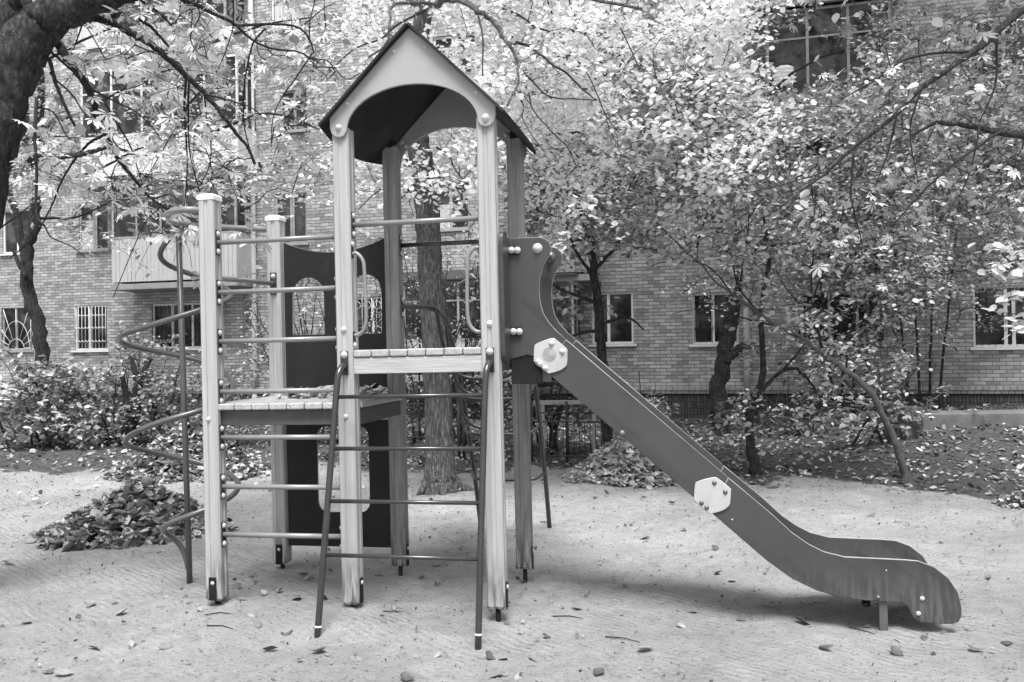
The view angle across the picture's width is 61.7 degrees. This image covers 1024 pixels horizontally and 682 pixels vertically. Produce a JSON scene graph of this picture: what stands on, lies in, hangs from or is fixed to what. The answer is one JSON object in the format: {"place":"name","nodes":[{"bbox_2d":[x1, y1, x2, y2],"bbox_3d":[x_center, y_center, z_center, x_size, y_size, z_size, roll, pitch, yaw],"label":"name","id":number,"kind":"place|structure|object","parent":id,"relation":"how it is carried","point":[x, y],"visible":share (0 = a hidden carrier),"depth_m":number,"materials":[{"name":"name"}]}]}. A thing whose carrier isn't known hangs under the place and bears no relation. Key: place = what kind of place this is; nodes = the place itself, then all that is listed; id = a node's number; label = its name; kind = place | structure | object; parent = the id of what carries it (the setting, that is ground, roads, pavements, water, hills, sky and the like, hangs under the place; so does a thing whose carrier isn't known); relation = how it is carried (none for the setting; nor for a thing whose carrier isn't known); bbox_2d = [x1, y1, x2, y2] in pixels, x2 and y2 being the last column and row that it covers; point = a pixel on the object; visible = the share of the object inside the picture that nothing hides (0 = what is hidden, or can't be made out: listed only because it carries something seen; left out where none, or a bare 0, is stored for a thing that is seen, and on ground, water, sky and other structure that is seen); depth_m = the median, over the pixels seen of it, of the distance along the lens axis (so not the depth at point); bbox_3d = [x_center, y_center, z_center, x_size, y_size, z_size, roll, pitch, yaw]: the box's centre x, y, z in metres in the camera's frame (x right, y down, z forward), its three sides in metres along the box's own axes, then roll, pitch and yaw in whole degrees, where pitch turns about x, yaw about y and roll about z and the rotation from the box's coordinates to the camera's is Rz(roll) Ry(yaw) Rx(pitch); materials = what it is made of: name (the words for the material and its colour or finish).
{"place":"outdoors","nodes":[
{"label":"outdoors","id":0,"kind":"place"},
{"bbox_2d":[0,405,1023,681],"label":"ground","id":1,"kind":"structure","parent":0,"point":[758,647],"depth_m":6.39,"materials":[{"name":"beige sand"}]},
{"bbox_2d":[42,668,54,672],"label":"fallen leaf","id":2,"kind":"object","parent":1,"relation":"on","point":[51,670],"visible":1,"depth_m":4.90,"materials":[{"name":"grey plant"}]},
{"bbox_2d":[0,346,106,448],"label":"shrub","id":3,"kind":"object","parent":1,"relation":"on","point":[50,372],"visible":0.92,"depth_m":16.16,"materials":[{"name":"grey plant"}]},
{"bbox_2d":[54,668,72,674],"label":"fallen leaf","id":4,"kind":"object","parent":1,"relation":"on","point":[63,671],"visible":1,"depth_m":4.85,"materials":[{"name":"white plant"}]},
{"bbox_2d":[41,356,161,450],"bbox_3d":[-8.138,1.254,16.761,2.961,1.923,2.179,-1,-1,0],"label":"shrub","id":5,"kind":"object","parent":1,"relation":"on","point":[107,403],"visible":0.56,"depth_m":16.48,"materials":[{"name":"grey plant"}]},
{"bbox_2d":[127,637,135,646],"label":"fallen leaf","id":6,"kind":"object","parent":1,"relation":"on","point":[132,641],"visible":1,"depth_m":5.31,"materials":[{"name":"white plant"}]},
{"bbox_2d":[25,475,237,551],"bbox_3d":[-3.838,1.704,8.691,1.845,0.680,1.803,-1,-1,38],"label":"leaf pile","id":7,"kind":"object","parent":1,"relation":"on","point":[131,512],"visible":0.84,"depth_m":8.29,"materials":[{"name":"plant"}]},
{"bbox_2d":[120,357,152,440],"bbox_3d":[-7.178,1.103,16.391,0.627,1.610,0.212,-1,-1,0],"label":"coppiced stump","id":8,"kind":"object","parent":1,"relation":"on","point":[135,390],"visible":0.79,"depth_m":16.35,"materials":[{"name":"grey plant"}]},
{"bbox_2d":[89,321,201,443],"bbox_3d":[-7.071,0.841,16.869,2.390,2.499,2.234,-1,-1,0],"label":"shrub","id":9,"kind":"object","parent":1,"relation":"on","point":[149,399],"visible":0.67,"depth_m":16.56,"materials":[{"name":"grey plant"}]},
{"bbox_2d":[159,643,171,648],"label":"fallen leaf","id":10,"kind":"object","parent":1,"relation":"on","point":[164,646],"visible":1,"depth_m":5.17,"materials":[{"name":"white plant"}]},
{"bbox_2d":[0,0,361,297],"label":"chestnut tree","id":11,"kind":"object","parent":1,"relation":"on","point":[32,34],"visible":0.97,"depth_m":6.89,"materials":[{"name":"grey plant"}]},
{"bbox_2d":[7,0,358,439],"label":"young tree","id":12,"kind":"object","parent":1,"relation":"on","point":[33,309],"visible":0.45,"depth_m":17.48,"materials":[{"name":"grey plant"}]},
{"bbox_2d":[100,416,270,483],"bbox_3d":[-4.792,1.572,12.716,2.527,0.904,2.016,-1,-1,0],"label":"leaf pile","id":13,"kind":"object","parent":1,"relation":"on","point":[241,462],"visible":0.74,"depth_m":12.33,"materials":[{"name":"plant"}]},
{"bbox_2d":[147,350,257,443],"bbox_3d":[-5.983,1.146,16.839,2.314,1.961,2.126,-1,-1,0],"label":"shrub","id":14,"kind":"object","parent":1,"relation":"on","point":[232,428],"visible":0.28,"depth_m":16.63,"materials":[{"name":"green plant"}]},
{"bbox_2d":[230,582,241,589],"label":"fallen leaf","id":15,"kind":"object","parent":1,"relation":"on","point":[235,586],"visible":1,"depth_m":6.41,"materials":[{"name":"plant"}]},
{"bbox_2d":[254,621,260,627],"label":"fallen leaf","id":16,"kind":"object","parent":1,"relation":"on","point":[258,624],"visible":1,"depth_m":5.60,"materials":[{"name":"grey plant"}]},
{"bbox_2d":[260,589,267,594],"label":"fallen leaf","id":17,"kind":"object","parent":1,"relation":"on","point":[263,591],"visible":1,"depth_m":6.22,"materials":[{"name":"plant"}]},
{"bbox_2d":[263,646,277,649],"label":"fallen leaf","id":18,"kind":"object","parent":1,"relation":"on","point":[269,647],"visible":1,"depth_m":5.20,"materials":[{"name":"grey plant"}]},
{"bbox_2d":[226,264,412,447],"bbox_3d":[-3.722,0.204,16.433,3.745,3.931,2.280,-1,-1,0],"label":"shrub","id":19,"kind":"object","parent":1,"relation":"on","point":[299,313],"visible":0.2,"depth_m":16.42,"materials":[{"name":"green plant"}]},
{"bbox_2d":[350,656,363,659],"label":"fallen leaf","id":20,"kind":"object","parent":1,"relation":"on","point":[355,658],"visible":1,"depth_m":4.99,"materials":[{"name":"white plant"}]},
{"bbox_2d":[319,401,465,459],"bbox_3d":[-2.073,1.490,13.857,2.668,1.131,0.056,-1,-1,6],"label":"lawn fence","id":21,"kind":"object","parent":1,"relation":"on","point":[458,436],"visible":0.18,"depth_m":13.72,"materials":[{"name":"metal"}]},
{"bbox_2d":[400,672,414,680],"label":"fallen leaf","id":22,"kind":"object","parent":1,"relation":"on","point":[405,676],"visible":1,"depth_m":4.73,"materials":[{"name":"grey plant"}]},
{"bbox_2d":[359,226,512,445],"bbox_3d":[-1.256,-0.044,16.111,3.425,4.358,2.533,-1,-1,0],"label":"shrub","id":23,"kind":"object","parent":1,"relation":"on","point":[466,386],"visible":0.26,"depth_m":16.07,"materials":[{"name":"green plant"}]},
{"bbox_2d":[434,648,440,657],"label":"fallen leaf","id":24,"kind":"object","parent":1,"relation":"on","point":[437,653],"visible":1,"depth_m":5.10,"materials":[{"name":"white plant"}]},
{"bbox_2d":[486,650,495,659],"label":"fallen leaf","id":25,"kind":"object","parent":1,"relation":"on","point":[489,655],"visible":1,"depth_m":5.03,"materials":[{"name":"grey plant"}]},
{"bbox_2d":[490,670,504,676],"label":"fallen leaf","id":26,"kind":"object","parent":1,"relation":"on","point":[497,673],"visible":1,"depth_m":4.73,"materials":[{"name":"grey plant"}]},
{"bbox_2d":[0,506,1017,681],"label":"sand debris","id":27,"kind":"object","parent":1,"relation":"on","point":[78,616],"visible":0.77,"depth_m":6.14,"materials":[{"name":"grey plant"}]},
{"bbox_2d":[0,0,1023,418],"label":"apartment building","id":28,"kind":"structure","parent":1,"relation":"on","point":[670,354],"depth_m":22.37,"materials":[{"name":"brick"}]},
{"bbox_2d":[0,209,29,255],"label":"window","id":29,"kind":"structure","parent":28,"relation":"in","point":[8,230],"depth_m":26.48,"materials":[{"name":"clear glass"}]},
{"bbox_2d":[1,307,33,352],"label":"window","id":30,"kind":"structure","parent":28,"relation":"in","point":[17,331],"depth_m":26.38,"materials":[{"name":"clear glass"}]},
{"bbox_2d":[18,111,29,154],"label":"window","id":31,"kind":"structure","parent":28,"relation":"in","point":[28,113],"depth_m":26.34,"materials":[{"name":"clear glass"}]},
{"bbox_2d":[71,305,109,351],"bbox_3d":[-12.537,-0.368,25.575,1.340,1.400,0.190,-1,-1,16],"label":"window","id":32,"kind":"structure","parent":28,"relation":"in","point":[91,320],"depth_m":25.61,"materials":[{"name":"clear glass"}]},
{"bbox_2d":[75,202,109,252],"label":"window","id":33,"kind":"structure","parent":28,"relation":"in","point":[101,221],"depth_m":25.59,"materials":[{"name":"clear glass"}]},
{"bbox_2d":[78,13,108,49],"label":"window","id":34,"kind":"structure","parent":28,"relation":"in","point":[85,33],"depth_m":25.67,"materials":[{"name":"white glass"}]},
{"bbox_2d":[152,303,200,349],"bbox_3d":[-9.498,-0.410,24.716,2.200,1.360,0.190,-1,-1,16],"label":"window","id":35,"kind":"structure","parent":28,"relation":"in","point":[192,323],"depth_m":24.84,"materials":[{"name":"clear glass"}]},
{"bbox_2d":[267,0,300,31],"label":"window","id":36,"kind":"structure","parent":28,"relation":"in","point":[278,10],"depth_m":23.94,"materials":[{"name":"white glass"}]},
{"bbox_2d":[275,192,308,245],"bbox_3d":[-6.129,-3.368,23.777,1.150,1.460,0.190,-1,-1,16],"label":"window","id":37,"kind":"structure","parent":28,"relation":"in","point":[298,227],"depth_m":23.80,"materials":[{"name":"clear glass"}]},
{"bbox_2d":[280,89,310,133],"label":"window","id":38,"kind":"structure","parent":28,"relation":"in","point":[288,94],"depth_m":23.79,"materials":[{"name":"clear glass"}]},
{"bbox_2d":[357,297,381,333],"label":"window","id":39,"kind":"structure","parent":28,"relation":"in","point":[371,306],"depth_m":23.14,"materials":[{"name":"clear glass"}]},
{"bbox_2d":[437,183,472,231],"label":"window","id":40,"kind":"structure","parent":28,"relation":"in","point":[459,226],"depth_m":22.52,"materials":[{"name":"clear glass"}]},
{"bbox_2d":[434,33,476,71],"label":"window","id":41,"kind":"structure","parent":28,"relation":"in","point":[438,40],"depth_m":22.53,"materials":[{"name":"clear glass"}]},
{"bbox_2d":[588,292,636,346],"bbox_3d":[2.501,-0.539,21.322,1.200,1.350,0.190,-1,-1,16],"label":"window","id":42,"kind":"structure","parent":28,"relation":"in","point":[620,332],"depth_m":21.34,"materials":[{"name":"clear glass"}]},
{"bbox_2d":[596,51,628,106],"bbox_3d":[2.415,-6.514,21.376,1.160,1.360,0.190,-1,-1,16],"label":"window","id":43,"kind":"structure","parent":28,"relation":"in","point":[604,75],"depth_m":21.44,"materials":[{"name":"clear glass"}]},
{"bbox_2d":[599,170,630,220],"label":"window","id":44,"kind":"structure","parent":28,"relation":"in","point":[618,172],"depth_m":21.37,"materials":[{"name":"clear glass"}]},
{"bbox_2d":[692,175,727,227],"bbox_3d":[4.741,-3.378,20.702,0.920,1.310,0.190,-1,-1,16],"label":"window","id":45,"kind":"structure","parent":28,"relation":"in","point":[722,223],"depth_m":20.71,"materials":[{"name":"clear glass"}]},
{"bbox_2d":[689,292,738,346],"bbox_3d":[4.893,-0.515,20.645,1.230,1.300,0.190,-1,-1,16],"label":"window","id":46,"kind":"structure","parent":28,"relation":"in","point":[708,333],"depth_m":20.71,"materials":[{"name":"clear glass"}]},
{"bbox_2d":[771,65,796,85],"bbox_3d":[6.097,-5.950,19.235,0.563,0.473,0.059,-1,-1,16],"label":"air conditioner","id":47,"kind":"object","parent":28,"relation":"attached to","point":[785,70],"visible":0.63,"depth_m":19.21,"materials":[{"name":"white"}]},
{"bbox_2d":[798,290,888,346],"bbox_3d":[7.674,-0.513,19.858,2.010,1.280,0.190,-1,-1,16],"label":"window","id":48,"kind":"structure","parent":28,"relation":"in","point":[844,324],"depth_m":19.92,"materials":[{"name":"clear glass"}]},
{"bbox_2d":[966,15,1023,80],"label":"window","id":49,"kind":"structure","parent":28,"relation":"in","point":[1021,40],"depth_m":19.02,"materials":[{"name":"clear glass"}]},
{"bbox_2d":[970,285,1023,349],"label":"window","id":50,"kind":"structure","parent":28,"relation":"in","point":[990,340],"depth_m":19.03,"materials":[{"name":"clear glass"}]},
{"bbox_2d":[974,153,1023,213],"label":"window","id":51,"kind":"structure","parent":28,"relation":"in","point":[1000,178],"depth_m":19.01,"materials":[{"name":"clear glass"}]},
{"bbox_2d":[0,403,1023,505],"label":"leaf litter","id":52,"kind":"object","parent":1,"relation":"on","point":[758,451],"visible":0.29,"depth_m":13.71,"materials":[{"name":"plant"}]},
{"bbox_2d":[0,445,1023,681],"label":"sand debris","id":53,"kind":"object","parent":1,"relation":"on","point":[528,646],"visible":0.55,"depth_m":8.21,"materials":[{"name":"grey plant"}]},
{"bbox_2d":[513,672,522,678],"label":"fallen leaf","id":54,"kind":"object","parent":1,"relation":"on","point":[517,676],"visible":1,"depth_m":4.68,"materials":[{"name":"white plant"}]},
{"bbox_2d":[529,654,539,661],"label":"fallen leaf","id":55,"kind":"object","parent":1,"relation":"on","point":[534,657],"visible":1,"depth_m":4.98,"materials":[{"name":"white plant"}]},
{"bbox_2d":[115,22,961,649],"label":"play tower","id":56,"kind":"structure","parent":1,"relation":"on","point":[401,96],"depth_m":5.85,"materials":[{"name":"paint"}]},
{"bbox_2d":[275,382,386,398],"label":"leaf litter","id":57,"kind":"object","parent":56,"relation":"on","point":[367,389],"visible":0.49,"depth_m":6.50,"materials":[{"name":"plant"}]},
{"bbox_2d":[265,0,826,495],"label":"linden tree","id":58,"kind":"object","parent":1,"relation":"on","point":[559,24],"visible":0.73,"depth_m":10.05,"materials":[{"name":"white plant"}]},
{"bbox_2d":[502,345,600,454],"bbox_3d":[0.529,0.909,14.676,2.063,2.229,2.007,-1,-1,0],"label":"shrub","id":59,"kind":"object","parent":1,"relation":"on","point":[556,416],"visible":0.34,"depth_m":14.61,"materials":[{"name":"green plant"}]},
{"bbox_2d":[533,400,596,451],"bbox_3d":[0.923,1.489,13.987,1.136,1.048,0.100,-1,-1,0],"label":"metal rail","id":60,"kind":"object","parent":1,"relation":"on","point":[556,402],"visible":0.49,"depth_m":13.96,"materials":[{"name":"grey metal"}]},
{"bbox_2d":[553,615,582,618],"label":"twig","id":61,"kind":"object","parent":1,"relation":"on","point":[565,615],"visible":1,"depth_m":5.71,"materials":[{"name":"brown wood"}]},
{"bbox_2d":[530,401,617,463],"bbox_3d":[0.840,1.472,13.276,1.609,1.070,0.168,-1,-1,11],"label":"lawn fence","id":62,"kind":"object","parent":1,"relation":"on","point":[566,422],"visible":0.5,"depth_m":13.26,"materials":[{"name":"metal"}]},
{"bbox_2d":[477,143,679,444],"bbox_3d":[1.144,-0.669,13.050,3.276,5.247,3.128,-1,-1,0],"label":"pruned tree","id":63,"kind":"object","parent":1,"relation":"on","point":[597,308],"visible":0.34,"depth_m":12.78,"materials":[{"name":"grey plant"}]},
{"bbox_2d":[593,668,604,674],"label":"fallen leaf","id":64,"kind":"object","parent":1,"relation":"on","point":[596,671],"visible":1,"depth_m":4.75,"materials":[{"name":"grey plant"}]},
{"bbox_2d":[556,435,678,488],"bbox_3d":[1.530,1.579,11.624,1.850,0.733,1.476,-1,-1,0],"label":"leaf pile","id":65,"kind":"object","parent":1,"relation":"on","point":[619,461],"visible":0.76,"depth_m":11.26,"materials":[{"name":"plant"}]},
{"bbox_2d":[605,636,639,642],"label":"twig","id":66,"kind":"object","parent":1,"relation":"on","point":[621,637],"visible":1,"depth_m":5.26,"materials":[{"name":"wood"}]},
{"bbox_2d":[599,371,679,438],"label":"shrub","id":67,"kind":"object","parent":1,"relation":"on","point":[654,399],"visible":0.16,"depth_m":16.28,"materials":[{"name":"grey plant"}]},
{"bbox_2d":[637,645,651,648],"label":"fallen leaf","id":68,"kind":"object","parent":1,"relation":"on","point":[644,647],"visible":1,"depth_m":5.05,"materials":[{"name":"white plant"}]},
{"bbox_2d":[676,621,685,627],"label":"fallen leaf","id":69,"kind":"object","parent":1,"relation":"on","point":[680,624],"visible":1,"depth_m":5.48,"materials":[{"name":"white plant"}]},
{"bbox_2d":[684,605,696,611],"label":"fallen leaf","id":70,"kind":"object","parent":1,"relation":"on","point":[690,608],"visible":1,"depth_m":5.82,"materials":[{"name":"plant"}]},
{"bbox_2d":[538,24,969,477],"bbox_3d":[3.381,-1.114,11.232,6.121,6.092,3.834,-1,-1,0],"label":"leaning tree","id":71,"kind":"object","parent":1,"relation":"on","point":[640,208],"visible":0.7,"depth_m":10.76,"materials":[{"name":"grey plant"}]},
{"bbox_2d":[590,0,952,433],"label":"stump tree","id":72,"kind":"object","parent":1,"relation":"on","point":[720,377],"visible":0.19,"depth_m":16.30,"materials":[{"name":"grey plant"}]},
{"bbox_2d":[689,208,879,475],"bbox_3d":[3.808,0.030,11.677,2.792,3.661,1.980,-1,-1,0],"label":"young tree","id":73,"kind":"object","parent":1,"relation":"on","point":[751,454],"visible":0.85,"depth_m":11.55,"materials":[{"name":"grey plant"}]},
{"bbox_2d":[725,373,852,438],"bbox_3d":[5.192,1.243,16.052,2.052,1.299,2.549,-1,-1,35],"label":"shrub","id":74,"kind":"object","parent":1,"relation":"on","point":[739,397],"visible":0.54,"depth_m":16.08,"materials":[{"name":"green plant"}]},
{"bbox_2d":[795,617,809,624],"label":"fallen leaf","id":75,"kind":"object","parent":1,"relation":"on","point":[801,620],"visible":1,"depth_m":5.49,"materials":[{"name":"grey plant"}]},
{"bbox_2d":[819,644,832,647],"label":"fallen leaf","id":76,"kind":"object","parent":1,"relation":"on","point":[826,646],"visible":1,"depth_m":5.01,"materials":[{"name":"grey plant"}]},
{"bbox_2d":[767,165,949,438],"bbox_3d":[6.532,-0.920,16.865,3.159,5.660,4.760,-1,-1,35],"label":"sapling","id":77,"kind":"object","parent":1,"relation":"on","point":[874,300],"visible":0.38,"depth_m":16.32,"materials":[{"name":"grey plant"}]},
{"bbox_2d":[804,330,939,447],"bbox_3d":[5.705,0.791,13.728,3.116,1.941,1.388,-1,-1,-24],"label":"shrub","id":78,"kind":"object","parent":1,"relation":"on","point":[873,417],"visible":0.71,"depth_m":13.80,"materials":[{"name":"grey plant"}]},
{"bbox_2d":[740,0,1023,291],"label":"chestnut tree","id":79,"kind":"object","parent":1,"relation":"on","point":[957,93],"visible":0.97,"depth_m":8.67,"materials":[{"name":"grey plant"}]},
{"bbox_2d":[981,242,1023,339],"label":"leafy branch","id":80,"kind":"object","parent":79,"relation":"hanging from","point":[1017,271],"visible":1,"depth_m":5.20,"materials":[{"name":"white plant"}]},
{"bbox_2d":[890,645,903,656],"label":"fallen leaf","id":81,"kind":"object","parent":1,"relation":"on","point":[896,650],"visible":1,"depth_m":5.03,"materials":[{"name":"grey plant"}]},
{"bbox_2d":[898,406,922,439],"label":"concrete block","id":82,"kind":"structure","parent":1,"relation":"on","point":[913,434],"depth_m":14.09,"materials":[{"name":"grey concrete"}]},
{"bbox_2d":[866,384,987,430],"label":"shrub","id":83,"kind":"object","parent":1,"relation":"on","point":[904,403],"visible":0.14,"depth_m":15.18,"materials":[{"name":"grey plant"}]},
{"bbox_2d":[840,0,1023,410],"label":"sapling","id":84,"kind":"object","parent":1,"relation":"on","point":[992,107],"visible":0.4,"depth_m":16.68,"materials":[{"name":"grey plant"}]},
{"bbox_2d":[859,29,1023,362],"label":"sapling","id":85,"kind":"object","parent":1,"relation":"on","point":[1016,125],"visible":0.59,"depth_m":15.43,"materials":[{"name":"grey plant"}]},
{"bbox_2d":[923,409,1023,433],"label":"concrete edge","id":86,"kind":"object","parent":1,"relation":"on","point":[968,418],"visible":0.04,"depth_m":14.49,"materials":[{"name":"grey concrete"}]},
{"bbox_2d":[968,645,983,650],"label":"fallen leaf","id":87,"kind":"object","parent":1,"relation":"on","point":[973,648],"visible":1,"depth_m":4.95,"materials":[{"name":"grey plant"}]},
{"bbox_2d":[1000,641,1012,644],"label":"fallen leaf","id":88,"kind":"object","parent":1,"relation":"on","point":[1006,642],"visible":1,"depth_m":5.06,"materials":[{"name":"grey plant"}]},
{"bbox_2d":[991,490,1023,508],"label":"leaf pile","id":89,"kind":"object","parent":1,"relation":"on","point":[1015,499],"visible":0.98,"depth_m":9.42,"materials":[{"name":"plant"}]}
]}

